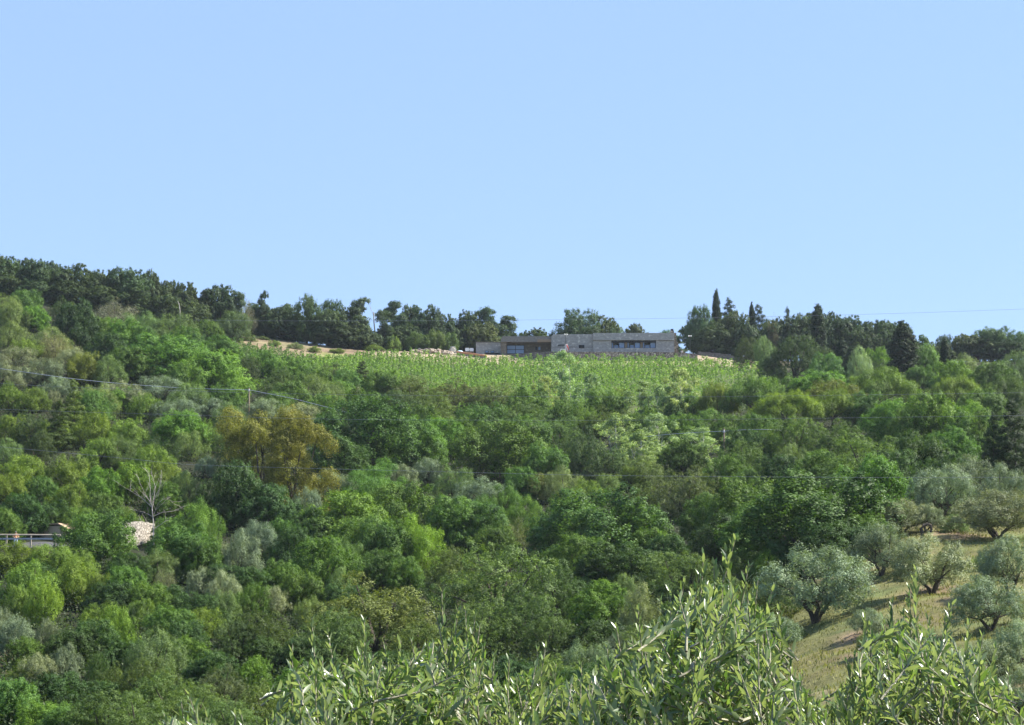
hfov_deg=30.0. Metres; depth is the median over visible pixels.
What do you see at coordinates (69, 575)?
shrub
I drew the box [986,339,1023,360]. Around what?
evergreen oak
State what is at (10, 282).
evergreen oak
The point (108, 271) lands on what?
evergreen oak
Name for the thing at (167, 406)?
olive tree
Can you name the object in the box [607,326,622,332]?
shrub
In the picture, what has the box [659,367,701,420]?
poplar tree
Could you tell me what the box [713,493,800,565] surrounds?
oak tree
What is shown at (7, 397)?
shrub
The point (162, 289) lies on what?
evergreen oak
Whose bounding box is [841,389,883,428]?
oak tree
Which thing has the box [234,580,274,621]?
shrub
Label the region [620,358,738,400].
vine row
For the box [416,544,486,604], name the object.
holm oak
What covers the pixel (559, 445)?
evergreen oak
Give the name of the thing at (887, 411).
broadleaf tree
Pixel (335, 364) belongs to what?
evergreen oak
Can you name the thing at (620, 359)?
vine row
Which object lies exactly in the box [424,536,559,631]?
holm oak
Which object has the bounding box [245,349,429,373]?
vine row
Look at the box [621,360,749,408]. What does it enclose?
vine row
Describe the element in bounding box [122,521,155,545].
masonry wall
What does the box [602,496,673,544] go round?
oak tree
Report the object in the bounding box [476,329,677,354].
stone house
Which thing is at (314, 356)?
vine row
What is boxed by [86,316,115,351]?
oak tree
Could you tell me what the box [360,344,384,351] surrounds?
shrub
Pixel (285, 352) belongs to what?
vine row
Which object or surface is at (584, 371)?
vine row
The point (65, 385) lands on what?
olive tree
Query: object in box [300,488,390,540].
broadleaf tree
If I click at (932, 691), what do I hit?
olive tree
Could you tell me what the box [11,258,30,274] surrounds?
evergreen oak
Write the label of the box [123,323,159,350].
oak tree
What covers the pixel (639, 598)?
shrub
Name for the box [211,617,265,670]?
evergreen oak
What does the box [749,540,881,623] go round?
olive tree
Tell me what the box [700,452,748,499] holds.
oak tree
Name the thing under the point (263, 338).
shrub
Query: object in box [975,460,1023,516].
olive tree
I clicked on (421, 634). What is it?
holm oak
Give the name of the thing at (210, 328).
oak tree
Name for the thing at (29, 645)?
oak tree
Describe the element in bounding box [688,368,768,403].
vine row
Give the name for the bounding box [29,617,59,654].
olive tree
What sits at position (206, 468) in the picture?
olive tree
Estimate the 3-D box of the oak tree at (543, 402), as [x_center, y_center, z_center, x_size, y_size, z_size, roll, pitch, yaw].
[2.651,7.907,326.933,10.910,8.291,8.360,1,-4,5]
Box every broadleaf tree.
[0,676,41,724]
[6,289,43,311]
[13,698,62,724]
[19,305,50,331]
[73,466,124,501]
[100,563,147,599]
[104,386,136,411]
[105,317,145,349]
[106,460,154,503]
[119,331,209,382]
[150,408,211,450]
[166,345,251,392]
[210,369,256,401]
[235,652,272,695]
[266,667,308,693]
[290,532,364,588]
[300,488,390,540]
[334,378,356,401]
[351,480,435,535]
[403,332,425,350]
[416,334,435,348]
[423,415,465,457]
[428,329,446,350]
[442,332,459,351]
[563,578,632,627]
[748,549,784,590]
[753,336,776,369]
[783,368,845,398]
[843,365,920,403]
[856,397,907,447]
[861,345,892,370]
[893,389,959,444]
[915,342,939,376]
[926,359,977,392]
[946,398,987,426]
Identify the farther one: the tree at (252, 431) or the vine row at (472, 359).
the vine row at (472, 359)
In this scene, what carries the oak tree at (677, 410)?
on the ground at (880, 598)
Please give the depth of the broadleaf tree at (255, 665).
113.25 m
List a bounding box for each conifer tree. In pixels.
[42,399,76,450]
[60,379,87,432]
[352,361,369,383]
[718,296,735,354]
[749,304,768,343]
[783,306,790,324]
[977,411,1014,486]
[983,398,1023,480]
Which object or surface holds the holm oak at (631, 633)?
on the ground at (880, 598)
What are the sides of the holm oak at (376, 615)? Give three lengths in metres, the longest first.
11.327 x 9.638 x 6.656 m
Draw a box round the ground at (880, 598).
[0,296,1023,724]
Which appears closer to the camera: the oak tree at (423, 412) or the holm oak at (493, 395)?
the oak tree at (423, 412)
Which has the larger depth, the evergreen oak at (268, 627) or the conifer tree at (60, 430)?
the conifer tree at (60, 430)
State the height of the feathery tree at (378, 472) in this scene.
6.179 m
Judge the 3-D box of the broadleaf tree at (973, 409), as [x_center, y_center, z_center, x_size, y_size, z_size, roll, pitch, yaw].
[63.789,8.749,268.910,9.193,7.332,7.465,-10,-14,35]
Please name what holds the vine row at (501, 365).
on the ground at (880, 598)
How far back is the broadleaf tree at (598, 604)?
151.23 m
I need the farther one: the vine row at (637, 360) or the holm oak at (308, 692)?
the vine row at (637, 360)
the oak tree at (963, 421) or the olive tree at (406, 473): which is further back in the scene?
the olive tree at (406, 473)
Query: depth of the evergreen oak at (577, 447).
260.45 m
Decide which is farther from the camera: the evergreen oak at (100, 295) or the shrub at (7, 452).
the evergreen oak at (100, 295)
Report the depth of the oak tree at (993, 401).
291.43 m
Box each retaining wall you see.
[509,352,556,359]
[557,352,697,360]
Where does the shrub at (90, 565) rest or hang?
on the ground at (880, 598)
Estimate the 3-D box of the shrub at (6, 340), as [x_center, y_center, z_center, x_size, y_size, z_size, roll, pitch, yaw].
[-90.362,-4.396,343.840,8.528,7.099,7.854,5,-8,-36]
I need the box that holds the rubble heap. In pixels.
[410,348,453,354]
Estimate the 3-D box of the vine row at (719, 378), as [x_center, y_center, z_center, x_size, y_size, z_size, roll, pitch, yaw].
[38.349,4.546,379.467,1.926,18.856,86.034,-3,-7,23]
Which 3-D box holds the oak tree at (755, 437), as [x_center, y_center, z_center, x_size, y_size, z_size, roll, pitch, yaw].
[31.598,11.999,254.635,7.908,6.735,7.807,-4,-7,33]
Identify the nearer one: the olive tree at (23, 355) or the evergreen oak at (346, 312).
the olive tree at (23, 355)
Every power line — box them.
[0,368,240,389]
[1,383,968,396]
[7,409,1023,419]
[7,447,970,477]
[160,309,1010,320]
[252,390,344,411]
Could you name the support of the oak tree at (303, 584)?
on the ground at (880, 598)
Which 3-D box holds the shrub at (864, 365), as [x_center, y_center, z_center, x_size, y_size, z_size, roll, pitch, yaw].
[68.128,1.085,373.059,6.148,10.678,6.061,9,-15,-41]
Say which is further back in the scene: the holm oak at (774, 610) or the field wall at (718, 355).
the field wall at (718, 355)
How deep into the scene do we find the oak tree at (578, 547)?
180.50 m
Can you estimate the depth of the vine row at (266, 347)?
404.54 m
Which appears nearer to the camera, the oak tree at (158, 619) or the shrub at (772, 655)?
the shrub at (772, 655)
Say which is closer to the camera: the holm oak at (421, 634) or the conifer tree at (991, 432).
the holm oak at (421, 634)
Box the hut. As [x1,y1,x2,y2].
[39,523,75,540]
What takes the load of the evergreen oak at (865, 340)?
on the ground at (880, 598)
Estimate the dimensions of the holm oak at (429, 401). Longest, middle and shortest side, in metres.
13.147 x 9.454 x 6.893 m
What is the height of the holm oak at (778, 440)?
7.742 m
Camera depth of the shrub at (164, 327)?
370.51 m
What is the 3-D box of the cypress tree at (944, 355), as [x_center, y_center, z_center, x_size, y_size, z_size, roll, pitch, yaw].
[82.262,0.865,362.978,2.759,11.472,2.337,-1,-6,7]
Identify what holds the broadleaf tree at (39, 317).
on the ground at (880, 598)
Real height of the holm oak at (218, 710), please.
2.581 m
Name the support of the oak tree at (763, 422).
on the ground at (880, 598)
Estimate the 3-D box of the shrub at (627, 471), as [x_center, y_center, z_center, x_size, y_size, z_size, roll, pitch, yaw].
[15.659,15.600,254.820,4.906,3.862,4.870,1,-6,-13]
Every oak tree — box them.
[0,491,50,537]
[0,505,27,544]
[0,636,49,668]
[11,561,70,591]
[24,475,59,507]
[28,498,71,537]
[28,671,90,706]
[35,700,99,724]
[41,626,106,668]
[49,508,138,571]
[52,297,102,352]
[69,618,123,665]
[69,680,127,709]
[71,389,118,421]
[79,580,136,616]
[80,489,124,514]
[82,331,128,362]
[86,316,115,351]
[90,504,125,534]
[99,638,153,674]
[102,345,152,382]
[102,551,156,582]
[121,579,172,615]
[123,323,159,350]
[135,584,193,616]
[138,602,196,642]
[141,480,188,519]
[142,522,214,572]
[148,516,188,543]
[154,618,209,657]
[160,361,206,398]
[162,635,216,678]
[165,325,210,350]
[176,534,228,582]
[177,590,235,624]
[179,650,241,690]
[191,480,235,522]
[192,319,230,342]
[197,562,245,594]
[202,334,243,358]
[205,381,246,417]
[209,455,273,528]
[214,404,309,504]
[231,565,275,599]
[233,635,284,679]
[235,482,304,528]
[244,349,282,378]
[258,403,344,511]
[260,557,302,594]
[261,517,296,557]
[262,390,294,421]
[262,523,314,571]
[269,635,343,676]
[272,380,311,410]
[273,356,314,382]
[277,567,325,614]
[285,506,337,546]
[290,292,324,344]
[296,364,336,389]
[302,391,346,425]
[303,390,421,472]
[306,434,371,480]
[314,578,369,617]
[319,298,344,344]
[326,515,380,559]
[330,367,362,394]
[345,390,389,419]
[346,649,414,689]
[351,512,416,570]
[352,547,409,593]
[360,367,404,397]
[371,414,446,467]
[383,554,425,595]
[398,431,450,475]
[401,403,445,430]
[421,494,477,534]
[426,494,486,552]
[435,648,488,683]
[437,416,482,456]
[446,501,514,552]
[449,414,550,482]
[455,406,498,449]
[465,401,507,425]
[469,523,519,560]
[481,653,549,697]
[496,414,552,464]
[499,384,553,422]
[502,465,541,502]
[517,440,573,486]
[524,481,672,563]
[524,498,592,551]
[536,531,613,583]
[540,399,586,427]
[543,576,586,621]
[546,662,604,689]
[549,308,602,334]
[563,618,627,657]
[570,539,670,589]
[583,386,630,417]
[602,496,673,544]
[624,405,670,442]
[628,527,669,556]
[632,581,684,622]
[644,532,693,577]
[655,439,708,477]
[657,412,715,456]
[663,393,713,421]
[673,490,719,540]
[683,303,714,352]
[687,509,761,567]
[693,472,774,528]
[694,408,723,437]
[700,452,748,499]
[713,413,746,445]
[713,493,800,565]
[717,427,776,469]
[732,462,778,500]
[733,411,780,450]
[735,466,908,550]
[752,452,807,495]
[759,537,821,578]
[768,376,804,393]
[793,448,847,488]
[798,516,878,564]
[806,351,848,381]
[834,451,916,513]
[840,513,897,545]
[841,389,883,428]
[868,448,923,500]
[884,405,925,449]
[888,428,951,490]
[904,364,934,390]
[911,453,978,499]
[925,425,982,467]
[935,334,953,355]
[939,405,1008,458]
[956,386,1007,423]
[972,325,1015,360]
[973,358,1022,389]
[1007,329,1023,358]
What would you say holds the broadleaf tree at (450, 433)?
on the ground at (880, 598)
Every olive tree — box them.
[0,345,45,373]
[0,361,27,391]
[0,607,18,643]
[0,612,37,656]
[14,652,59,684]
[16,357,67,386]
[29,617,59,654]
[37,376,78,400]
[45,389,62,406]
[49,641,84,679]
[51,345,95,372]
[97,380,147,406]
[133,374,187,403]
[146,398,201,420]
[149,417,161,432]
[153,585,605,724]
[180,393,225,421]
[183,565,218,595]
[192,455,218,478]
[205,569,242,606]
[220,543,239,571]
[221,526,266,584]
[236,518,277,560]
[240,397,294,422]
[256,583,291,617]
[265,641,301,664]
[273,401,320,422]
[292,485,322,522]
[316,468,358,502]
[385,464,420,488]
[413,456,447,485]
[451,475,517,507]
[534,532,839,724]
[595,631,633,658]
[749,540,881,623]
[763,612,803,643]
[820,564,1023,724]
[842,519,921,576]
[845,607,885,632]
[867,614,913,645]
[871,498,936,533]
[886,530,978,594]
[904,462,975,517]
[909,502,945,530]
[938,487,1023,538]
[939,453,998,503]
[940,573,1023,630]
[969,637,1023,681]
[971,531,1023,591]
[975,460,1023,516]
[987,616,1023,670]
[996,667,1023,719]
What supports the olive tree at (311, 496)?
on the ground at (880, 598)
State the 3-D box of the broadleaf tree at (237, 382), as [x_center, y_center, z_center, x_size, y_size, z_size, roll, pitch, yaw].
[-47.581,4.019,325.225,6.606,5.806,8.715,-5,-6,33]
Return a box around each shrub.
[0,292,21,316]
[0,302,32,329]
[0,319,29,351]
[0,380,23,408]
[0,413,29,444]
[0,435,25,464]
[0,453,45,491]
[0,472,28,503]
[0,539,50,575]
[0,557,63,604]
[0,582,34,622]
[3,656,44,689]
[5,338,42,361]
[13,386,51,413]
[20,543,86,574]
[22,577,63,627]
[25,324,74,359]
[32,419,75,449]
[37,330,76,358]
[37,451,91,490]
[42,480,94,511]
[43,554,98,605]
[52,548,101,578]
[58,505,92,536]
[64,350,106,383]
[68,410,121,446]
[71,572,116,608]
[74,435,121,470]
[75,598,125,629]
[79,383,122,418]
[91,355,128,385]
[92,296,140,323]
[92,433,140,469]
[97,604,141,647]
[106,417,151,449]
[119,308,166,334]
[121,624,192,684]
[122,506,144,521]
[124,392,163,421]
[126,597,155,629]
[127,600,150,631]
[130,443,177,474]
[131,362,163,385]
[134,547,185,583]
[139,461,191,489]
[147,322,174,337]
[151,310,200,344]
[151,568,179,591]
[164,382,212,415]
[168,469,205,508]
[171,430,211,460]
[189,417,229,451]
[190,606,226,638]
[205,309,256,342]
[207,400,246,430]
[214,589,242,627]
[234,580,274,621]
[240,295,258,334]
[257,336,269,339]
[267,340,280,345]
[284,589,305,611]
[286,342,305,348]
[288,595,327,629]
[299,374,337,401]
[307,346,321,352]
[309,377,346,407]
[325,564,351,592]
[328,348,343,352]
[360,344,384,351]
[384,335,402,350]
[428,467,475,503]
[499,514,531,548]
[537,464,586,502]
[556,636,620,680]
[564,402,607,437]
[567,478,604,505]
[593,472,623,498]
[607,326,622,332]
[608,573,637,603]
[615,387,634,406]
[616,579,661,637]
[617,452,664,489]
[617,466,645,489]
[760,647,791,667]
[767,312,778,348]
[774,441,810,467]
[775,618,808,639]
[831,556,866,576]
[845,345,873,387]
[855,628,894,653]
[934,514,970,532]
[935,486,993,515]
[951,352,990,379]
[966,553,990,569]
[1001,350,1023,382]
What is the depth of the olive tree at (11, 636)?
128.35 m
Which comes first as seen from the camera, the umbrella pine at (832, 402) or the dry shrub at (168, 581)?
the dry shrub at (168, 581)
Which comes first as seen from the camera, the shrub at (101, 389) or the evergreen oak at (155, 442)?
the evergreen oak at (155, 442)
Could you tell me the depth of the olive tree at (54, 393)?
297.41 m
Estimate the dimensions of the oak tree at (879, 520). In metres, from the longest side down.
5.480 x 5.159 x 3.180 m
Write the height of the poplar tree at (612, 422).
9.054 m
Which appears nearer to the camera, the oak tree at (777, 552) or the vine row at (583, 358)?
the oak tree at (777, 552)
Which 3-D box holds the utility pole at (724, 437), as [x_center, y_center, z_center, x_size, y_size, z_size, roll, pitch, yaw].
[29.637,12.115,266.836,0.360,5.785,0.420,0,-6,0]
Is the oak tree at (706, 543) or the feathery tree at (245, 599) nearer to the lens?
the feathery tree at (245, 599)
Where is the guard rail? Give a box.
[0,534,60,546]
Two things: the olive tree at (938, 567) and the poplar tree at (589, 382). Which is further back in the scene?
the poplar tree at (589, 382)
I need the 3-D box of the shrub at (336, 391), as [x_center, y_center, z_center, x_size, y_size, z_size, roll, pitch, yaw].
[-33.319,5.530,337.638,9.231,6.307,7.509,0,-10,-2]
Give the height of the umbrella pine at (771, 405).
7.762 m
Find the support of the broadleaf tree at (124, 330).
on the ground at (880, 598)
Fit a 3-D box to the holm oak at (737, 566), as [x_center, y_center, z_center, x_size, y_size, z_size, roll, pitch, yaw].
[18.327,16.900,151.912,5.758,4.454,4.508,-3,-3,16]
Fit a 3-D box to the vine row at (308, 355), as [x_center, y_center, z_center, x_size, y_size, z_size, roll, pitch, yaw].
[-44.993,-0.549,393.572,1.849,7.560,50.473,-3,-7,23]
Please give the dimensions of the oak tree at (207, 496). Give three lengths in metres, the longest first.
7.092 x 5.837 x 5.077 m
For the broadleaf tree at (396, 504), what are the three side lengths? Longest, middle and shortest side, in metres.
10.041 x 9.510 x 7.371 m
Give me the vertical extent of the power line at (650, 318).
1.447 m
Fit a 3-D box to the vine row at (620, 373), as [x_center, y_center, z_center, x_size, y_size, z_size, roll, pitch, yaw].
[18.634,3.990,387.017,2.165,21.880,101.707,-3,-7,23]
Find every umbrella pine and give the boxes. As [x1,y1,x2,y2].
[694,379,741,414]
[718,373,792,422]
[745,389,825,425]
[801,386,863,429]
[928,373,981,406]
[977,374,1023,412]
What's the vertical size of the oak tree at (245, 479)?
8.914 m
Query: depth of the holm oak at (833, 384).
316.90 m
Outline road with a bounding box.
[0,542,86,548]
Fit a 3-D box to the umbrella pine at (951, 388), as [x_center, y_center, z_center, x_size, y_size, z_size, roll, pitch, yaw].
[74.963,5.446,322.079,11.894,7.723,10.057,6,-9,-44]
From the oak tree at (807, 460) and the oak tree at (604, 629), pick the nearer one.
the oak tree at (604, 629)
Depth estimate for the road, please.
197.03 m
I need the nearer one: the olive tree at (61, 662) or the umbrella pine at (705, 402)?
the olive tree at (61, 662)
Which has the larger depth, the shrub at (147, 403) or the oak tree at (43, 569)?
the shrub at (147, 403)
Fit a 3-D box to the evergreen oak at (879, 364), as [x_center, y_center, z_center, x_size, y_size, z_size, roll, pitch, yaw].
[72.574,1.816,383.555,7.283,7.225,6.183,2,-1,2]
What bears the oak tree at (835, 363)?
on the ground at (880, 598)
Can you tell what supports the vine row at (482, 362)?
on the ground at (880, 598)
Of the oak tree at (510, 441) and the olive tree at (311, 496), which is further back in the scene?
the oak tree at (510, 441)
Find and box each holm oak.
[56,687,150,724]
[82,649,110,686]
[96,660,127,692]
[97,693,169,724]
[116,667,211,721]
[117,652,178,707]
[152,677,229,721]
[171,706,220,724]
[191,696,263,724]
[197,663,251,714]
[230,679,289,724]
[264,366,295,390]
[275,673,336,719]
[298,605,373,667]
[299,570,447,659]
[375,374,438,406]
[377,611,464,658]
[411,388,456,419]
[414,377,493,413]
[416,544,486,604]
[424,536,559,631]
[448,596,521,658]
[463,321,500,352]
[468,381,526,415]
[482,582,567,646]
[499,399,546,425]
[516,551,580,624]
[516,614,577,662]
[520,472,551,501]
[521,653,583,693]
[533,410,581,449]
[584,404,626,437]
[590,449,631,483]
[618,617,667,656]
[625,323,648,332]
[626,480,663,513]
[637,550,726,597]
[644,601,683,634]
[649,464,720,520]
[682,570,742,615]
[710,547,760,593]
[716,584,796,644]
[717,311,749,354]
[717,436,765,469]
[745,587,810,616]
[760,415,827,466]
[799,418,874,464]
[803,377,869,418]
[818,429,905,481]
[950,333,977,360]
[966,410,1000,458]
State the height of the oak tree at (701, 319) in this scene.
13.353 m
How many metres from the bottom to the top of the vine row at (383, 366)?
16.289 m
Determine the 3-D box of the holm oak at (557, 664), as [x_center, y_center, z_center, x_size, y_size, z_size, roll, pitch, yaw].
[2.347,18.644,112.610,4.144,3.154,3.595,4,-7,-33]
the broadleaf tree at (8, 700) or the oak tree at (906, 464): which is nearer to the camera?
the broadleaf tree at (8, 700)
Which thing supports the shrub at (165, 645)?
on the ground at (880, 598)
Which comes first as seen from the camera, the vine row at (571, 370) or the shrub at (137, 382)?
the shrub at (137, 382)
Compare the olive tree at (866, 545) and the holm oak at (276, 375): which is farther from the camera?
the holm oak at (276, 375)
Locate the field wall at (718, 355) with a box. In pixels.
[698,352,743,361]
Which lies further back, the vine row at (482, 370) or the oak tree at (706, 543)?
the vine row at (482, 370)
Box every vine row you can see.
[216,338,243,349]
[226,343,258,356]
[230,353,349,362]
[233,342,251,350]
[234,350,373,364]
[235,353,337,364]
[236,349,382,366]
[237,343,264,357]
[240,351,359,363]
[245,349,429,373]
[245,352,466,388]
[246,353,450,381]
[247,354,457,385]
[250,354,475,391]
[255,343,274,354]
[259,346,281,356]
[259,354,485,387]
[263,348,391,365]
[263,348,404,368]
[264,352,441,374]
[273,348,289,357]
[276,350,297,359]
[281,348,413,368]
[281,348,419,371]
[284,350,306,363]
[286,354,503,388]
[344,353,531,397]
[344,353,542,401]
[345,354,548,402]
[354,356,559,400]
[363,354,520,389]
[397,354,494,380]
[400,354,588,402]
[401,355,512,382]
[405,353,597,405]
[412,353,606,404]
[429,353,570,390]
[439,354,623,414]
[439,356,615,411]
[446,354,633,413]
[456,354,577,391]
[458,353,642,410]
[471,354,650,409]
[482,354,660,407]
[496,354,668,415]
[508,353,679,413]
[549,355,688,400]
[553,354,698,403]
[564,358,719,405]
[567,356,710,403]
[579,357,726,402]
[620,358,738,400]
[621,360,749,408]
[633,361,760,412]
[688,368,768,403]
[712,371,792,406]
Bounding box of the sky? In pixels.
[0,0,1023,362]
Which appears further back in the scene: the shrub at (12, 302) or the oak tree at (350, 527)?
the shrub at (12, 302)
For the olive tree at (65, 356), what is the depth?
324.54 m
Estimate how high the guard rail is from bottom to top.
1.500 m
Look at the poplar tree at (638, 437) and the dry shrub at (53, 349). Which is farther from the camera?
the dry shrub at (53, 349)
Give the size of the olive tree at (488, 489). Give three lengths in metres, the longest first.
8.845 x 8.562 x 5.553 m
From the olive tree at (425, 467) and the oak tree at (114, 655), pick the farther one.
the olive tree at (425, 467)
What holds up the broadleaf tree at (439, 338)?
on the ground at (880, 598)
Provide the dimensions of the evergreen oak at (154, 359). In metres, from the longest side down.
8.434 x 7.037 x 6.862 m
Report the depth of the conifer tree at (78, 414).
269.17 m
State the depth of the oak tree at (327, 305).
449.82 m
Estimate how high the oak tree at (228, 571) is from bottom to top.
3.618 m
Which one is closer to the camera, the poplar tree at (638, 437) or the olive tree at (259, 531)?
the olive tree at (259, 531)
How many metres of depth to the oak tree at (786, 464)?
219.71 m
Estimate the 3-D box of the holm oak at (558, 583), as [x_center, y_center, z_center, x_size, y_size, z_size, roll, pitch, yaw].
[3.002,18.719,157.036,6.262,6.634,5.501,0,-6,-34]
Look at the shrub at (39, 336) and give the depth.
340.93 m
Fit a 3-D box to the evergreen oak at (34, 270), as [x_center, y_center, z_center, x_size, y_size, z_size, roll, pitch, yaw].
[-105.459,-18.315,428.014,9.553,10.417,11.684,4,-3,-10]
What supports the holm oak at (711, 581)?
on the ground at (880, 598)
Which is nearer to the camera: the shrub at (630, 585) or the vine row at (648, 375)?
the shrub at (630, 585)
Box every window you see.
[507,345,523,353]
[619,343,624,347]
[650,343,655,347]
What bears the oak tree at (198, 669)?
on the ground at (880, 598)
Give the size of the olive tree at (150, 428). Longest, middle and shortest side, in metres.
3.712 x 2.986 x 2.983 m
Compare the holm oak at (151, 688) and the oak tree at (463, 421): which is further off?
the oak tree at (463, 421)
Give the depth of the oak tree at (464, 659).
121.44 m
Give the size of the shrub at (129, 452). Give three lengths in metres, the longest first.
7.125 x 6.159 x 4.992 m
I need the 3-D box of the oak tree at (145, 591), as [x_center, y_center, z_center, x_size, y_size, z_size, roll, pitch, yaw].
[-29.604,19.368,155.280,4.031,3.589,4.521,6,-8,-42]
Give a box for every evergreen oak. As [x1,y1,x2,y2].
[0,255,29,295]
[0,273,29,295]
[10,409,47,448]
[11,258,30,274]
[12,275,60,302]
[22,429,56,463]
[23,257,60,301]
[45,279,89,304]
[46,294,76,323]
[49,263,92,298]
[51,262,62,279]
[81,269,116,308]
[81,285,120,310]
[105,268,125,290]
[106,265,154,314]
[110,287,150,317]
[131,434,182,464]
[132,347,169,380]
[143,268,161,292]
[143,293,182,324]
[150,280,172,308]
[160,280,183,297]
[167,281,211,326]
[169,298,213,330]
[202,283,244,333]
[210,418,261,475]
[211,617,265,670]
[216,606,300,665]
[228,311,257,331]
[233,356,260,385]
[249,315,284,336]
[253,378,279,400]
[263,303,296,340]
[268,317,300,341]
[284,303,300,341]
[292,318,330,343]
[308,309,348,346]
[317,322,362,348]
[319,361,341,375]
[342,307,352,321]
[343,320,374,349]
[353,331,383,349]
[377,389,421,418]
[378,327,404,349]
[393,321,423,349]
[399,304,418,326]
[422,303,445,334]
[443,314,464,340]
[449,328,473,351]
[454,309,482,352]
[519,327,550,335]
[555,429,596,473]
[563,425,613,483]
[593,315,623,332]
[676,319,712,353]
[690,320,735,354]
[725,322,764,358]
[733,335,759,366]
[754,349,787,380]
[758,316,793,360]
[766,333,819,379]
[773,312,812,359]
[795,312,811,354]
[805,345,833,373]
[824,311,857,355]
[836,314,873,362]
[845,329,884,360]
[857,353,886,378]
[858,319,894,361]
[880,320,914,360]
[916,334,934,346]
[920,344,959,363]
[964,335,995,361]
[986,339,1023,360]
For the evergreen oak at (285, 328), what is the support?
on the ground at (880, 598)
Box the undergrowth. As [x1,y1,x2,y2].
[0,292,1023,724]
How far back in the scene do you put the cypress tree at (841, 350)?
383.03 m
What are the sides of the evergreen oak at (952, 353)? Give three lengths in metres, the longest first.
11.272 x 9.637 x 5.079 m
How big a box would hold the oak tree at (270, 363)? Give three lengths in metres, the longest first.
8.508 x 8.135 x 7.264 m
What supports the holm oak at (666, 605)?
on the ground at (880, 598)
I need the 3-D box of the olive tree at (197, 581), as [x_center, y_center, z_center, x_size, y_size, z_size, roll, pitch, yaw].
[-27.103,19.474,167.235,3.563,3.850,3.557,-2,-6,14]
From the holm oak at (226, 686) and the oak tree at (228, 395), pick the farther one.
the oak tree at (228, 395)
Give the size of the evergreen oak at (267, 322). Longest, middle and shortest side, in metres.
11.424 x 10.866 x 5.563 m
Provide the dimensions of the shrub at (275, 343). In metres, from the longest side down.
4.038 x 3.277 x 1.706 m
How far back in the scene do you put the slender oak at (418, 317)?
459.93 m
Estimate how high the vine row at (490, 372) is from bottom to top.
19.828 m
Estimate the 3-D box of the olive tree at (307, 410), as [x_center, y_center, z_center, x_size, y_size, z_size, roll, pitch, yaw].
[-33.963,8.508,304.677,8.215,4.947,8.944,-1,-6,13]
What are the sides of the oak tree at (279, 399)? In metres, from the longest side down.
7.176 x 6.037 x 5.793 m
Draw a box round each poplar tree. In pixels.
[531,375,558,410]
[542,349,588,412]
[569,373,609,409]
[577,453,597,485]
[592,410,636,468]
[618,429,662,467]
[621,379,666,415]
[629,413,680,468]
[638,384,682,414]
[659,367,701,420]
[669,427,729,472]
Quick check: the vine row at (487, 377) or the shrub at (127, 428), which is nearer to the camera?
the shrub at (127, 428)
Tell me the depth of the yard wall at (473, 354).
446.30 m
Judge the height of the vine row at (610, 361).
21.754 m
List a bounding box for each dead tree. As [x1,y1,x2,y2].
[113,464,183,535]
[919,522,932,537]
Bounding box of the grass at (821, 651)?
[775,501,1023,712]
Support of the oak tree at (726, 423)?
on the ground at (880, 598)
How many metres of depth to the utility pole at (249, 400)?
300.43 m
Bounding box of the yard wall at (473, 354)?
[456,351,486,357]
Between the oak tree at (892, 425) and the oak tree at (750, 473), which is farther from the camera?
the oak tree at (892, 425)
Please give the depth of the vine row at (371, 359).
407.36 m
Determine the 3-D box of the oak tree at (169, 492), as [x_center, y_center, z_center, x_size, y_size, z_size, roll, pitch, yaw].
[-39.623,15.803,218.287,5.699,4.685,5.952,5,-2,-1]
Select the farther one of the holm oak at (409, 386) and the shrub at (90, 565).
the holm oak at (409, 386)
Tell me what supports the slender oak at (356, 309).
on the ground at (880, 598)
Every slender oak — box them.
[194,287,219,322]
[224,291,247,336]
[247,302,263,336]
[254,290,271,337]
[344,297,376,348]
[374,310,396,350]
[383,300,407,350]
[409,304,427,335]
[434,314,446,335]
[475,306,501,341]
[498,315,518,336]
[676,336,689,352]
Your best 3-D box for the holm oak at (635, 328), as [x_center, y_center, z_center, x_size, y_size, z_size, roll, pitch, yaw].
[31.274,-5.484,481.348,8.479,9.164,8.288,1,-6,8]
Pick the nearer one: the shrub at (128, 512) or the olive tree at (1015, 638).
the olive tree at (1015, 638)
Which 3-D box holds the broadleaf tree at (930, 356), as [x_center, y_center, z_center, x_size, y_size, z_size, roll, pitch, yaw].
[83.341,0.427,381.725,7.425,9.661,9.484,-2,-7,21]
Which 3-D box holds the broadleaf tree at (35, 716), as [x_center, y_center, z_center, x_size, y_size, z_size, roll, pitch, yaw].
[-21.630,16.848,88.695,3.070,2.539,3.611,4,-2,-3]
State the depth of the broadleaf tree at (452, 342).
453.20 m
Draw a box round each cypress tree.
[711,288,720,326]
[748,302,756,329]
[807,303,828,360]
[834,337,848,378]
[844,346,857,378]
[886,320,920,389]
[938,337,950,375]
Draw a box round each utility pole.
[248,388,249,419]
[723,429,724,447]
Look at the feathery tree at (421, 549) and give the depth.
195.03 m
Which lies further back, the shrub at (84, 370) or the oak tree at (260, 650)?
the shrub at (84, 370)
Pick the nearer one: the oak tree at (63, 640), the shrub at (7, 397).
the oak tree at (63, 640)
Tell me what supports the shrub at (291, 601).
on the ground at (880, 598)
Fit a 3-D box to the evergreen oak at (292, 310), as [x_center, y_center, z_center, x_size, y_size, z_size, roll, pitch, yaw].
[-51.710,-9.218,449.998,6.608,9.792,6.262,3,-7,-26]
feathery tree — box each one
[173,495,227,544]
[234,586,260,619]
[335,537,374,580]
[338,470,382,509]
[349,455,407,492]
[399,511,447,575]
[473,492,506,523]
[486,481,524,513]
[504,494,546,535]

